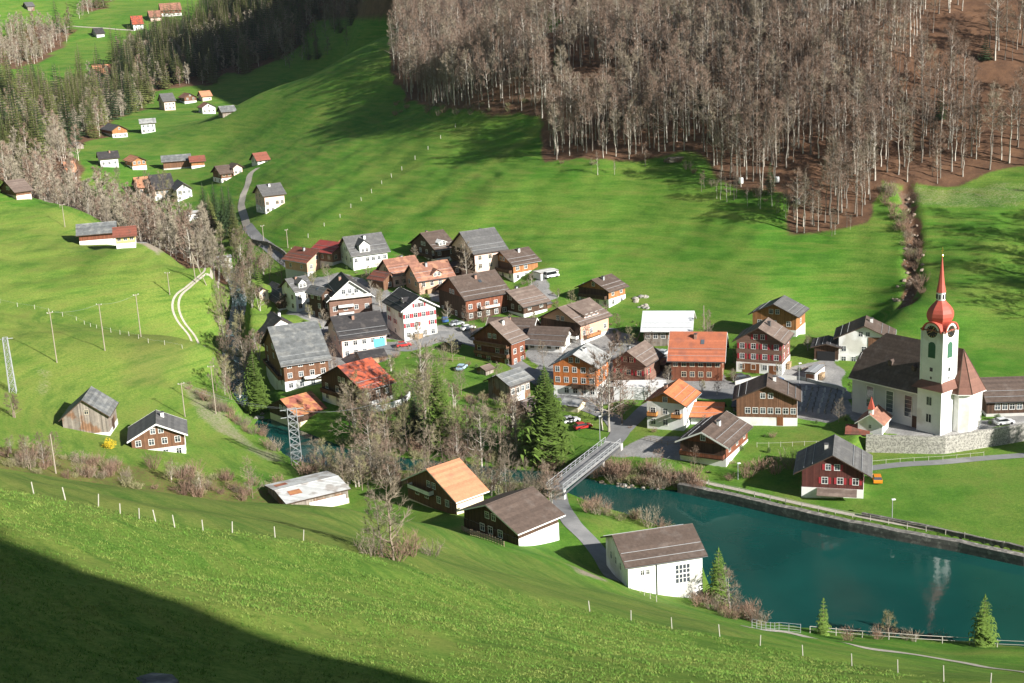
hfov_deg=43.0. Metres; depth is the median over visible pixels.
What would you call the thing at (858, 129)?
beech tree
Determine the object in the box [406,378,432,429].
alder tree
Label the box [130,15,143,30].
hut
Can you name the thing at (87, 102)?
spruce
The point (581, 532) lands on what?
lake road
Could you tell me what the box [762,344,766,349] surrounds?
window
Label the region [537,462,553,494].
alder tree
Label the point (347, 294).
inn
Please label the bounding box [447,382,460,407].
alder tree
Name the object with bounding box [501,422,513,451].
alder tree
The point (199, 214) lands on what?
bare tree
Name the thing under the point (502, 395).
alder tree
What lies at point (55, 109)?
spruce
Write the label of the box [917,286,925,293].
wood bush
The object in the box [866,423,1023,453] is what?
terrace wall
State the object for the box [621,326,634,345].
garden tree
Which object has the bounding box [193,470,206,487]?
young tree
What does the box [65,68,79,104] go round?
spruce
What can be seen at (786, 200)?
young beech
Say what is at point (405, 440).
bush
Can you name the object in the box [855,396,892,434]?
chapel
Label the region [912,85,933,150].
beech tree
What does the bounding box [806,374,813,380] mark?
garage door
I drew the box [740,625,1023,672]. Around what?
lake path
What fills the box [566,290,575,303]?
garden tree
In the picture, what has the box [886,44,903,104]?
beech tree
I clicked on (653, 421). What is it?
window
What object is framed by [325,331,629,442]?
village street
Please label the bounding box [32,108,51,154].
spruce
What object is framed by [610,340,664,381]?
chalet
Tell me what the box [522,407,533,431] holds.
alder tree
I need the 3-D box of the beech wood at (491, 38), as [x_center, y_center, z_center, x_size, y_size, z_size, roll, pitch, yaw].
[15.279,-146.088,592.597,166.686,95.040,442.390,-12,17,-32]
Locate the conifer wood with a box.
[0,0,314,95]
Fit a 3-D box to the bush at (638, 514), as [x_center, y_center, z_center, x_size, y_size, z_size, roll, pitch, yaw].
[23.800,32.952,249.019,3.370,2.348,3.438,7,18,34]
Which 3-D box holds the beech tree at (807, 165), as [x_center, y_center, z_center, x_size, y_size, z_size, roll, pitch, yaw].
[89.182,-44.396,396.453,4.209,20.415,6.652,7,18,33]
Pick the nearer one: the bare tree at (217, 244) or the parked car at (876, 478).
the parked car at (876, 478)
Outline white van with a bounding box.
[544,270,559,277]
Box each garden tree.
[305,305,312,317]
[308,270,315,284]
[318,308,329,330]
[323,264,333,279]
[324,333,331,351]
[330,350,335,367]
[362,264,371,281]
[374,285,385,312]
[386,354,394,370]
[400,271,407,285]
[419,283,428,295]
[436,336,448,354]
[437,345,449,368]
[440,301,451,316]
[446,334,458,361]
[454,368,464,394]
[461,305,473,324]
[468,323,478,344]
[475,390,488,412]
[480,302,490,320]
[528,272,537,286]
[534,340,547,358]
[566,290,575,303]
[578,322,593,343]
[612,313,622,331]
[618,391,629,408]
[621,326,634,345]
[643,331,655,344]
[644,378,659,395]
[653,447,665,467]
[661,365,676,382]
[688,444,700,465]
[698,310,714,331]
[698,379,705,391]
[714,379,721,394]
[803,334,811,350]
[831,397,845,421]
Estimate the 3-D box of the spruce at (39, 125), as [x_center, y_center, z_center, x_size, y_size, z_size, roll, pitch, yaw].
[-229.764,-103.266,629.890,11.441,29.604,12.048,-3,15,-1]
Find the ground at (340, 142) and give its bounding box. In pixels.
[0,0,1023,682]
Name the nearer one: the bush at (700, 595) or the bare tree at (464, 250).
the bush at (700, 595)
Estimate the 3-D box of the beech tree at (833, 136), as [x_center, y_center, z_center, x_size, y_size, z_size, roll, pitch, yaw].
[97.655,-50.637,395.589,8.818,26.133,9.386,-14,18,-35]
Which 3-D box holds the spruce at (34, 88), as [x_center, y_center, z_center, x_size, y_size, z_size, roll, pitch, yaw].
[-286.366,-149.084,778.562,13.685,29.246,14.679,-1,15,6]
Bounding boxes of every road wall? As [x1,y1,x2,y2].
[251,239,286,255]
[735,375,846,391]
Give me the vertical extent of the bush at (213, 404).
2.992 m
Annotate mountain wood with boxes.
[272,0,367,66]
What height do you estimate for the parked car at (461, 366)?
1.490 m
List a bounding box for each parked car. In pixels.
[396,341,410,347]
[441,316,448,322]
[449,320,464,326]
[456,363,467,370]
[460,324,475,330]
[562,415,580,423]
[573,421,592,429]
[659,349,667,355]
[734,373,750,379]
[872,474,882,482]
[993,417,1014,425]
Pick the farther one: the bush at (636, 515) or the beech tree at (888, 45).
the beech tree at (888, 45)
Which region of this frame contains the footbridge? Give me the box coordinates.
[546,437,622,499]
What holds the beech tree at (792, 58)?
on the ground at (340, 142)
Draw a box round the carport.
[810,335,842,360]
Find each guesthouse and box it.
[435,269,509,321]
[538,297,612,344]
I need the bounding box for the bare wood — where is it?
[0,0,319,234]
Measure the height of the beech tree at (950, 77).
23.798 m
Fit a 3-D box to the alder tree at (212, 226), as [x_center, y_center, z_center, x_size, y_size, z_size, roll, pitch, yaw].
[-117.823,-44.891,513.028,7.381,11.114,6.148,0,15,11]
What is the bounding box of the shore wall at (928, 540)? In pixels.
[677,482,1023,566]
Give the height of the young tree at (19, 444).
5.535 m
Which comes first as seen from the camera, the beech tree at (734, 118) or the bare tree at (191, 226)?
the beech tree at (734, 118)
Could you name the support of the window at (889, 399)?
in the church
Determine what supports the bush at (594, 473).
on the ground at (340, 142)
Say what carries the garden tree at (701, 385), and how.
on the ground at (340, 142)
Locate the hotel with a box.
[338,232,390,270]
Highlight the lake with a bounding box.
[254,419,1023,646]
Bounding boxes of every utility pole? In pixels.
[47,311,57,362]
[50,434,56,473]
[96,304,105,350]
[134,294,140,336]
[178,383,185,416]
[210,365,216,413]
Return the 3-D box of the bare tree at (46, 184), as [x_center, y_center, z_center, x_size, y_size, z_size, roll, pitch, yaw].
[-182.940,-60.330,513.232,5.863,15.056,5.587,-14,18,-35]
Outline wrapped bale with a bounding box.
[775,176,779,182]
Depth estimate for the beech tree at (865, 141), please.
398.67 m
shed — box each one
[147,10,161,20]
[218,254,231,268]
[254,287,269,299]
[264,471,350,506]
[267,391,326,428]
[353,348,387,360]
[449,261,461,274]
[474,363,495,375]
[509,395,536,414]
[547,302,552,308]
[560,397,586,412]
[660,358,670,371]
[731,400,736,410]
[845,424,869,436]
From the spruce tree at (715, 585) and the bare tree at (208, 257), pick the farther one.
the bare tree at (208, 257)
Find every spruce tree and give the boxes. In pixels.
[0,115,15,166]
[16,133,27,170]
[30,132,42,158]
[199,182,208,219]
[205,194,218,230]
[209,184,222,226]
[216,186,229,230]
[223,188,241,235]
[227,203,241,243]
[240,349,272,415]
[254,265,264,287]
[406,391,423,433]
[422,360,461,449]
[517,366,578,465]
[553,33,566,69]
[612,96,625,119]
[694,86,705,109]
[703,547,732,606]
[764,164,776,195]
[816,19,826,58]
[816,597,831,635]
[933,84,947,119]
[968,593,999,647]
[978,37,992,60]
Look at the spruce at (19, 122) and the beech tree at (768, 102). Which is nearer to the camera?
the beech tree at (768, 102)
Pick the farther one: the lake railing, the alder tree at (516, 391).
the alder tree at (516, 391)
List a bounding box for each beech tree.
[650,101,663,151]
[655,92,670,151]
[665,82,682,151]
[677,80,693,141]
[677,107,687,149]
[686,78,698,140]
[691,63,716,151]
[693,64,711,120]
[694,90,715,156]
[698,110,706,128]
[700,73,719,136]
[704,109,719,165]
[711,116,720,164]
[712,83,724,137]
[713,87,729,154]
[715,114,729,170]
[717,142,724,176]
[720,91,730,126]
[720,92,731,121]
[722,124,736,177]
[724,62,743,123]
[724,73,736,120]
[724,104,736,170]
[726,108,750,177]
[728,81,744,133]
[728,94,742,153]
[729,124,742,176]
[730,107,746,164]
[731,96,743,143]
[734,46,750,114]
[735,120,754,178]
[735,144,745,185]
[736,93,743,135]
[737,110,747,166]
[738,101,763,181]
[739,62,761,117]
[739,77,763,160]
[741,98,754,158]
[741,138,752,159]
[742,73,752,119]
[743,75,754,135]
[744,87,757,135]
[748,52,765,112]
[750,100,762,155]
[751,127,762,173]
[754,138,763,180]
[756,130,771,186]
[757,88,774,166]
[758,51,778,129]
[758,57,772,94]
[759,83,770,130]
[759,126,782,185]
[760,93,780,164]
[762,51,785,106]
[762,88,775,146]
[762,115,774,160]
[764,56,781,87]
[764,98,783,176]
[766,38,783,97]
[766,62,779,108]
[766,96,785,166]
[771,117,784,160]
[773,53,786,95]
[774,91,787,150]
[775,73,783,116]
[776,51,786,99]
[778,28,796,106]
[778,85,792,144]
[779,71,789,122]
[779,94,796,167]
[780,76,792,130]
[780,88,802,157]
[786,71,797,127]
[786,168,805,232]
[787,50,795,78]
[787,73,803,145]
[788,62,809,133]
[790,82,807,148]
[790,127,796,161]
[794,45,804,91]
[795,26,811,92]
[795,93,802,141]
[795,173,813,232]
[798,56,817,124]
[798,91,808,153]
[798,164,810,226]
[799,29,818,71]
[801,56,815,111]
[801,68,825,153]
[803,73,818,134]
[805,46,820,101]
[805,59,817,113]
[807,93,814,142]
[809,180,818,225]
[811,35,822,87]
[811,189,823,230]
[812,71,832,140]
[813,98,823,157]
[814,64,829,121]
[815,36,834,105]
[815,53,833,127]
[817,32,832,69]
[818,41,836,119]
[818,156,835,222]
[819,133,850,214]
[820,32,842,97]
[820,99,830,146]
[822,152,841,228]
[823,90,839,159]
[826,56,849,124]
[827,40,840,86]
[828,72,842,127]
[828,90,839,135]
[828,100,844,141]
[828,125,842,195]
[828,148,852,223]
[829,26,843,85]
[829,62,841,114]
[830,80,844,138]
[832,134,845,188]
[832,151,842,209]
[833,98,844,147]
[833,143,851,212]
[836,45,852,78]
[836,77,853,139]
[837,9,857,76]
[837,92,852,143]
[839,144,850,198]
[840,79,850,132]
[840,130,854,188]
[841,54,850,92]
[842,153,852,208]
[844,63,868,116]
[845,57,854,112]
[845,121,858,175]
[846,15,866,87]
[846,116,869,194]
[847,71,869,148]
[847,96,863,173]
[848,122,865,182]
[848,146,874,213]
[849,38,858,97]
[849,74,858,105]
[849,154,865,216]
[850,104,862,159]
[852,59,862,99]
[852,132,864,185]
[853,78,866,121]
[853,101,875,176]
[854,171,867,215]
[855,27,873,95]
[855,149,869,201]
[857,9,874,42]
[857,136,877,199]
[858,24,872,89]
[858,63,877,129]
[859,130,876,193]
[860,164,869,204]
[861,43,876,98]
[862,66,869,118]
[863,57,879,115]
[864,27,886,97]
[864,83,884,149]
[864,96,882,162]
[865,27,888,102]
[865,102,880,166]
[865,108,881,180]
[866,82,876,112]
[870,66,884,122]
[870,76,884,142]
[870,78,880,134]
[871,11,885,77]
[874,48,893,109]
[875,107,897,171]
[876,72,885,109]
[876,85,888,147]
[877,31,888,81]
[877,84,889,118]
[877,113,886,153]
[877,117,886,166]
[880,57,897,124]
[881,65,899,135]
[881,106,893,158]
[882,41,894,89]
[884,81,902,139]
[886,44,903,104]
[886,99,908,174]
[887,24,902,77]
[891,22,909,84]
[891,73,904,119]
[893,16,911,74]
[895,76,908,130]
[895,98,910,166]
[902,48,912,99]
[902,128,914,181]
[904,87,920,148]
[906,33,925,95]
[908,85,919,140]
[911,81,933,162]
[912,29,932,96]
[912,37,931,110]
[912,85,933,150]
[913,63,930,125]
[915,29,931,67]
[916,12,928,60]
[917,43,939,107]
[921,78,936,135]
[923,101,937,156]
[927,65,947,142]
[929,139,938,176]
[933,118,941,164]
[933,125,945,177]
[933,151,941,183]
[935,53,946,96]
[936,65,952,134]
[939,102,965,171]
[940,54,955,108]
[941,71,959,142]
[942,18,958,79]
[944,84,958,148]
[945,22,961,93]
[945,50,962,114]
[948,36,964,102]
[951,99,961,160]
[953,91,972,167]
[957,38,973,114]
[958,87,971,131]
[959,127,968,176]
[962,57,978,120]
[962,57,982,130]
[963,95,982,156]
[968,102,982,158]
[972,80,982,137]
[975,109,985,146]
[980,90,1009,169]
[982,80,1008,151]
[985,0,1007,60]
[987,0,996,46]
[992,0,1005,50]
[995,106,1007,159]
[998,85,1023,162]
[1000,5,1017,59]
[1004,22,1017,60]
[1004,66,1023,147]
[1011,0,1023,49]
[1011,83,1023,139]
[1015,0,1023,54]
[1018,3,1023,45]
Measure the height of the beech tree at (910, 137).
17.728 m
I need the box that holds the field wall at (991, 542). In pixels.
[861,512,1023,551]
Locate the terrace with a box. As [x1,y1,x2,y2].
[613,380,665,399]
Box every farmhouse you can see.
[112,225,137,248]
[158,2,181,15]
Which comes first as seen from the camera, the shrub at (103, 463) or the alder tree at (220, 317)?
the shrub at (103, 463)
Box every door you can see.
[374,338,384,347]
[517,391,524,399]
[743,363,758,372]
[769,366,775,374]
[777,417,782,425]
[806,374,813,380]
[817,351,834,360]
[912,415,916,427]
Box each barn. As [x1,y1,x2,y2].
[58,386,118,435]
[76,221,117,244]
[91,64,113,76]
[160,153,190,169]
[216,105,235,117]
[268,281,285,310]
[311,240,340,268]
[366,270,392,290]
[483,367,534,403]
[640,311,695,345]
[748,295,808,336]
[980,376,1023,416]
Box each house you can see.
[62,161,76,177]
[96,150,119,166]
[123,154,147,169]
[131,176,151,197]
[139,118,155,133]
[148,173,173,200]
[157,93,175,110]
[171,179,192,201]
[177,92,196,103]
[188,155,205,168]
[197,90,212,100]
[197,102,215,113]
[210,164,233,182]
[229,162,244,175]
[249,152,270,165]
[252,182,286,213]
[258,311,292,336]
[278,275,311,311]
[281,246,319,278]
[304,285,331,318]
[324,310,389,357]
[375,255,418,286]
[401,458,489,514]
[402,259,455,294]
[448,227,508,274]
[486,316,540,334]
[505,285,551,316]
[525,325,573,352]
[641,378,701,430]
[732,317,793,374]
[732,373,801,425]
[833,315,896,360]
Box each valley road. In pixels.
[238,167,259,227]
[243,223,328,332]
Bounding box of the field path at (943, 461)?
[872,453,1023,469]
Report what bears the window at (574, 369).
in the chalet at (570, 368)
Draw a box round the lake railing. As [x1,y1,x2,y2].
[809,626,1023,646]
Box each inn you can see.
[324,272,375,316]
[382,287,439,340]
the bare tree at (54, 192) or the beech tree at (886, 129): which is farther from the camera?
the bare tree at (54, 192)
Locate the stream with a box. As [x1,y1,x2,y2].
[222,268,250,405]
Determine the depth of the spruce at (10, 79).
793.23 m
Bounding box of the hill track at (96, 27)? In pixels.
[37,26,132,37]
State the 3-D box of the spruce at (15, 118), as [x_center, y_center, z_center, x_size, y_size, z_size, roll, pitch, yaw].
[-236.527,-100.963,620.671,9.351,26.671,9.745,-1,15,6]
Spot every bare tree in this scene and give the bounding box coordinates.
[3,392,21,417]
[41,171,53,200]
[42,172,50,201]
[47,172,61,203]
[49,182,57,202]
[50,181,60,203]
[54,187,63,205]
[57,170,75,205]
[67,184,81,208]
[73,181,81,208]
[78,196,83,210]
[79,178,94,213]
[81,177,103,216]
[88,195,100,219]
[93,163,113,190]
[100,196,108,221]
[101,198,114,221]
[108,165,124,192]
[109,193,117,220]
[114,194,132,225]
[114,200,125,226]
[116,198,130,225]
[117,205,127,226]
[122,196,134,225]
[124,203,135,225]
[126,208,140,231]
[133,199,144,237]
[133,208,146,241]
[135,210,145,241]
[136,203,149,241]
[138,193,152,241]
[139,196,155,243]
[141,170,154,195]
[146,215,160,245]
[147,199,160,246]
[147,207,163,247]
[151,209,163,247]
[152,223,164,249]
[157,170,171,202]
[159,222,167,251]
[162,216,176,255]
[163,199,179,252]
[165,216,180,253]
[168,215,180,258]
[168,219,181,260]
[172,191,186,213]
[172,206,185,253]
[175,208,199,267]
[175,216,188,257]
[180,207,191,256]
[181,222,198,256]
[181,237,189,262]
[183,203,195,239]
[188,221,201,254]
[188,233,205,266]
[191,215,207,239]
[193,220,202,239]
[195,201,216,241]
[195,231,212,267]
[196,205,206,232]
[196,231,211,264]
[197,204,211,236]
[200,213,215,265]
[202,240,217,271]
[205,233,223,276]
[214,236,230,275]
[216,244,227,278]
[234,337,252,370]
[358,468,412,559]
[360,485,400,555]
[397,319,446,418]
[422,92,433,110]
[455,239,481,273]
[460,405,497,465]
[578,349,624,429]
[582,331,635,431]
[600,368,635,423]
[716,565,743,608]
[880,609,897,635]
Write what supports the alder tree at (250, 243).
on the ground at (340, 142)
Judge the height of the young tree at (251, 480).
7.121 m
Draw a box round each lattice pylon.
[0,337,16,393]
[280,407,303,464]
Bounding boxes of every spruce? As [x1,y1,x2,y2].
[0,52,17,102]
[0,73,6,100]
[0,91,7,123]
[0,97,6,134]
[0,108,16,139]
[1,52,18,96]
[3,64,20,105]
[5,59,18,102]
[5,77,14,105]
[5,97,24,146]
[5,107,16,144]
[7,96,26,141]
[7,121,23,162]
[9,84,26,130]
[12,104,18,139]
[14,64,29,117]
[14,108,38,161]
[18,66,30,111]
[23,93,32,125]
[24,63,38,96]
[24,113,35,146]
[25,125,35,157]
[26,71,42,113]
[28,63,44,109]
[28,87,38,112]
[28,97,52,152]
[29,113,51,164]
[30,94,44,127]
[30,101,48,145]
[30,101,52,151]
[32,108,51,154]
[33,96,47,130]
[34,66,44,101]
[40,81,52,128]
[41,79,57,116]
[43,73,58,121]
[43,83,64,133]
[47,93,61,146]
[48,95,66,135]
[49,66,62,104]
[51,73,68,121]
[55,66,72,116]
[55,86,74,131]
[58,86,80,142]
[58,107,71,148]
[63,72,74,111]
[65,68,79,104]
[66,82,77,120]
[68,94,86,138]
[69,80,81,115]
[74,75,82,110]
[76,74,88,110]
[77,80,96,124]
[77,85,91,127]
[79,91,92,134]
[81,76,88,94]
[86,80,98,114]
[88,70,94,107]
[88,108,101,138]
[90,68,104,114]
[92,81,110,124]
[102,68,115,107]
[102,68,121,119]
[102,78,114,118]
[112,62,121,90]
[114,60,126,93]
[118,68,134,114]
[123,66,137,109]
[125,67,141,111]
[126,74,139,110]
[132,65,147,106]
[135,57,148,98]
[139,63,155,104]
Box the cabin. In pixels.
[0,178,33,199]
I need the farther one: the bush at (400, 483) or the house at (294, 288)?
the house at (294, 288)
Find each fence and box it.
[8,301,182,348]
[31,482,303,540]
[412,354,464,360]
[461,525,503,545]
[588,601,991,682]
[637,584,656,601]
[645,436,675,445]
[693,480,1003,541]
[752,619,800,632]
[780,441,816,446]
[876,452,982,460]
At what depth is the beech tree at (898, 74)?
423.78 m
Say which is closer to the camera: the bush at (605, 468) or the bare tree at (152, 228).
the bush at (605, 468)
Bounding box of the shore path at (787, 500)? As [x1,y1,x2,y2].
[677,472,930,530]
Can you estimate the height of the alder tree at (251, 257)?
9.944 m
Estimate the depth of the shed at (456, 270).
418.48 m
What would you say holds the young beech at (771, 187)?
on the ground at (340, 142)
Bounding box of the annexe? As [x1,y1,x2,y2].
[688,401,726,423]
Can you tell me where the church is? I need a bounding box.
[848,247,986,435]
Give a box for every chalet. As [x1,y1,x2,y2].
[100,123,128,137]
[127,410,187,452]
[260,320,331,391]
[316,357,396,409]
[408,229,452,260]
[456,486,565,545]
[469,317,529,364]
[495,246,541,281]
[548,342,612,397]
[575,273,629,307]
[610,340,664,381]
[675,411,752,466]
[793,434,872,498]
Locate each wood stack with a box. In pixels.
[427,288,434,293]
[786,361,791,369]
[818,372,824,379]
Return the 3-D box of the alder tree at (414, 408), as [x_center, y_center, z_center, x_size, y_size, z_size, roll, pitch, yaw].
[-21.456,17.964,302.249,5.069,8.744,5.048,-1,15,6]
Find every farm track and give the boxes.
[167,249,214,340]
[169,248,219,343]
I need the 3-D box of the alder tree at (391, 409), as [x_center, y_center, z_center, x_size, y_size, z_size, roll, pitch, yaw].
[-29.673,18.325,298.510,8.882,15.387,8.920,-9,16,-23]
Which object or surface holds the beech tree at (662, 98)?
on the ground at (340, 142)
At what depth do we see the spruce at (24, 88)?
755.65 m
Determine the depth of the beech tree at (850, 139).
408.00 m
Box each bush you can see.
[103,437,116,448]
[199,392,208,400]
[208,399,220,408]
[213,397,227,411]
[242,416,251,424]
[247,425,257,434]
[252,420,268,434]
[258,437,275,446]
[264,438,280,450]
[269,440,282,450]
[292,455,317,475]
[294,461,311,473]
[313,449,334,469]
[317,458,345,474]
[336,435,344,445]
[350,527,386,557]
[365,529,419,561]
[368,469,382,479]
[376,431,392,450]
[392,526,424,556]
[395,475,407,487]
[400,434,413,445]
[404,432,426,451]
[412,445,428,453]
[418,446,432,457]
[420,538,444,556]
[443,339,462,350]
[447,443,466,456]
[462,436,483,456]
[485,450,499,460]
[487,446,498,455]
[499,477,519,491]
[506,453,515,465]
[511,447,525,460]
[523,476,543,492]
[535,475,554,493]
[541,447,565,471]
[577,495,598,512]
[588,465,600,478]
[588,491,605,503]
[589,502,609,515]
[597,498,611,511]
[599,462,613,475]
[602,464,618,478]
[604,507,616,515]
[605,472,618,483]
[608,461,630,479]
[610,460,632,479]
[612,453,633,471]
[614,512,627,520]
[624,473,635,483]
[627,507,638,519]
[630,508,645,518]
[637,457,655,473]
[637,505,660,527]
[643,456,658,471]
[644,475,663,487]
[645,459,668,475]
[649,473,668,489]
[654,516,670,527]
[657,460,675,476]
[661,469,676,483]
[662,468,681,484]
[675,156,684,162]
[675,466,696,482]
[676,472,693,482]
[680,461,701,480]
[681,467,703,480]
[682,160,693,168]
[687,472,709,487]
[688,587,713,607]
[691,588,710,601]
[701,592,722,610]
[713,602,729,611]
[718,583,742,608]
[722,604,740,619]
[724,472,735,480]
[730,600,752,618]
[735,597,765,619]
[738,460,759,478]
[738,609,751,619]
[746,608,771,624]
[750,454,771,471]
[753,183,765,196]
[764,459,786,474]
[779,446,797,469]
[838,625,857,640]
[869,622,887,639]
[875,190,891,202]
[884,180,895,191]
[884,185,899,196]
[884,625,898,636]
[888,202,901,213]
[894,215,911,230]
[898,626,910,638]
[900,225,911,231]
[901,230,914,240]
[902,628,924,641]
[903,210,915,222]
[905,249,921,259]
[908,271,929,288]
[912,239,925,246]
[912,275,923,287]
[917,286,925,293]
[932,628,950,640]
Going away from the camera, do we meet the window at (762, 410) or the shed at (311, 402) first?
the window at (762, 410)
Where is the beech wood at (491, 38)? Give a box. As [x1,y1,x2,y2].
[384,0,1022,159]
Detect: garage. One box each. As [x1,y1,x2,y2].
[532,268,558,280]
[804,364,825,380]
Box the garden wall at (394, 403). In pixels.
[370,391,409,411]
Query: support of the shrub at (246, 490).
on the ground at (340, 142)
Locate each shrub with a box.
[0,445,13,456]
[1,457,16,467]
[11,450,31,467]
[12,448,27,460]
[23,441,38,459]
[27,456,36,467]
[31,466,44,473]
[33,441,51,458]
[38,460,49,469]
[39,456,55,465]
[60,469,73,478]
[68,450,89,463]
[73,462,95,477]
[77,461,96,476]
[82,453,105,465]
[94,468,109,478]
[96,460,111,466]
[100,467,114,476]
[102,459,117,475]
[105,458,122,471]
[117,466,131,476]
[117,473,133,484]
[121,476,135,486]
[129,482,144,488]
[142,450,162,469]
[169,476,190,494]
[171,467,187,478]
[174,462,189,476]
[182,469,194,479]
[184,458,204,474]
[184,480,204,497]
[195,479,210,489]
[207,472,219,479]
[207,478,216,490]
[214,486,225,494]
[216,467,229,477]
[218,470,231,480]
[220,471,235,480]
[225,477,239,489]
[230,488,249,500]
[238,484,252,495]
[244,474,260,485]
[269,472,283,482]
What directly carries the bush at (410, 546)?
on the ground at (340, 142)
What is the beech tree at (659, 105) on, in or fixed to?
on the ground at (340, 142)
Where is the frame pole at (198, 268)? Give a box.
[191,252,206,285]
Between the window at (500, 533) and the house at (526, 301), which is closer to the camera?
the window at (500, 533)
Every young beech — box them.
[724,177,728,198]
[729,163,739,199]
[757,180,763,207]
[768,176,774,200]
[781,188,790,217]
[829,208,838,222]
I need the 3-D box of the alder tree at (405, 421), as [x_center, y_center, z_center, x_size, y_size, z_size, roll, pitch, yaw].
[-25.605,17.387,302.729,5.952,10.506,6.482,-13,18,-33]
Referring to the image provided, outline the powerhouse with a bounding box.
[600,523,707,597]
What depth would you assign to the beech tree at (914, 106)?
415.81 m
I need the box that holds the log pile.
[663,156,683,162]
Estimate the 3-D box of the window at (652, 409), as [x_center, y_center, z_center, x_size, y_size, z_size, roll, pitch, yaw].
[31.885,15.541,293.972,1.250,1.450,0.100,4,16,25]
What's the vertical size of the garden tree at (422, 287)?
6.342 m
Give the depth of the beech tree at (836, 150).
404.54 m
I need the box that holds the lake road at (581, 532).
[549,493,620,581]
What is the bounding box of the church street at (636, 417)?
[614,380,851,431]
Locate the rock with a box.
[136,673,178,682]
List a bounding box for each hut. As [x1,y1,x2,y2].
[22,2,35,10]
[70,142,85,148]
[91,28,105,37]
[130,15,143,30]
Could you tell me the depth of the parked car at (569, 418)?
302.58 m
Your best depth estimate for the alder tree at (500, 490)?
258.51 m
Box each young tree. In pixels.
[4,435,13,453]
[15,435,36,469]
[17,435,29,459]
[29,431,44,457]
[36,439,51,465]
[43,431,63,461]
[68,452,82,474]
[163,461,173,480]
[165,457,176,479]
[165,462,175,482]
[191,476,202,491]
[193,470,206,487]
[239,454,254,482]
[243,467,259,497]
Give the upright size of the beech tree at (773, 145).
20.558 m
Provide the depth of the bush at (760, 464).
270.12 m
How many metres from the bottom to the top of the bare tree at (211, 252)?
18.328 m
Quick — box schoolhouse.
[667,331,729,380]
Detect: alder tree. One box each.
[207,215,218,234]
[207,292,227,327]
[207,357,223,390]
[212,278,229,319]
[212,354,236,391]
[214,307,229,330]
[215,331,229,356]
[216,221,225,243]
[216,251,229,277]
[216,252,230,277]
[217,284,233,318]
[217,323,240,357]
[217,352,228,374]
[217,371,229,394]
[218,323,233,348]
[221,259,231,280]
[221,375,236,399]
[222,258,235,278]
[222,363,235,383]
[225,267,235,284]
[227,288,237,308]
[228,274,238,292]
[229,349,243,378]
[231,236,242,258]
[231,311,246,345]
[231,332,241,357]
[232,226,248,252]
[232,292,245,314]
[233,267,246,292]
[233,314,245,340]
[234,239,244,258]
[234,261,251,283]
[236,352,252,391]
[236,383,242,397]
[237,277,246,292]
[239,332,253,363]
[240,243,254,264]
[244,265,253,283]
[244,285,255,303]
[245,254,258,277]
[245,283,257,307]
[246,329,262,359]
[247,240,265,273]
[247,328,258,344]
[252,285,269,310]
[256,257,264,278]
[257,252,268,274]
[259,246,277,281]
[264,249,272,273]
[273,257,285,281]
[305,437,320,467]
[310,438,334,468]
[323,447,337,469]
[326,383,365,442]
[332,450,352,481]
[333,451,351,481]
[334,445,346,472]
[334,456,350,478]
[337,369,363,417]
[343,421,364,453]
[343,466,349,485]
[345,440,368,473]
[346,449,367,486]
[347,402,361,427]
[348,451,362,486]
[350,412,385,472]
[351,389,373,432]
[351,455,372,489]
[355,400,380,445]
[355,444,372,473]
[358,381,373,415]
[358,384,378,414]
[359,441,382,479]
[361,459,374,484]
[363,390,395,449]
[364,421,391,467]
[365,431,383,466]
[370,395,405,452]
[371,409,385,435]
[371,438,394,486]
[372,438,394,483]
[374,453,390,486]
[377,359,399,401]
[381,457,398,479]
[382,440,405,474]
[382,453,401,490]
[387,451,404,476]
[389,371,411,407]
[390,401,420,451]
[394,420,406,437]
[395,396,413,435]
[400,446,422,481]
[402,366,424,409]
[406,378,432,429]
[410,357,443,404]
[411,403,426,434]
[414,381,451,448]
[415,423,441,468]
[416,448,431,470]
[417,453,431,471]
[420,366,449,411]
[427,417,448,457]
[439,400,468,444]
[439,438,464,462]
[440,408,466,449]
[442,422,472,462]
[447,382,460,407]
[459,404,481,446]
[461,394,484,440]
[466,445,492,485]
[469,456,490,486]
[470,420,481,445]
[471,404,498,453]
[473,451,490,482]
[477,472,487,494]
[483,467,503,495]
[486,407,521,460]
[486,458,501,490]
[491,440,520,482]
[492,462,505,482]
[495,392,517,440]
[495,485,502,494]
[496,455,517,491]
[499,399,528,452]
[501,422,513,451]
[503,387,524,417]
[504,393,520,422]
[504,423,522,456]
[504,473,514,491]
[508,411,519,438]
[512,457,534,488]
[514,414,531,446]
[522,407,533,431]
[522,466,536,487]
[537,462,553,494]
[539,459,562,500]
[541,470,562,502]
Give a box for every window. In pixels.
[135,440,141,446]
[148,439,154,445]
[150,428,155,433]
[158,427,163,432]
[161,437,167,443]
[174,435,180,441]
[176,447,181,452]
[480,522,484,531]
[488,526,492,534]
[491,513,495,521]
[498,529,502,538]
[555,366,559,371]
[572,367,576,372]
[640,569,644,575]
[650,407,655,411]
[651,418,655,424]
[653,333,657,338]
[662,408,667,414]
[663,419,667,425]
[674,562,690,583]
[681,371,685,376]
[690,371,694,376]
[740,353,744,358]
[745,407,750,413]
[751,343,755,348]
[752,407,757,413]
[760,393,764,398]
[760,407,765,413]
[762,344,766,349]
[762,354,766,359]
[768,393,772,398]
[768,408,772,413]
[774,355,778,360]
[775,408,780,413]
[783,408,788,413]
[790,408,795,413]
[821,477,827,483]
[825,464,830,469]
[834,464,839,470]
[837,478,842,484]
[852,478,858,485]
[866,385,873,406]
[885,390,893,413]
[904,394,912,417]
[925,413,931,422]
[926,396,931,406]
[995,404,1000,409]
[1002,403,1007,409]
[1009,403,1014,409]
[1017,403,1022,408]

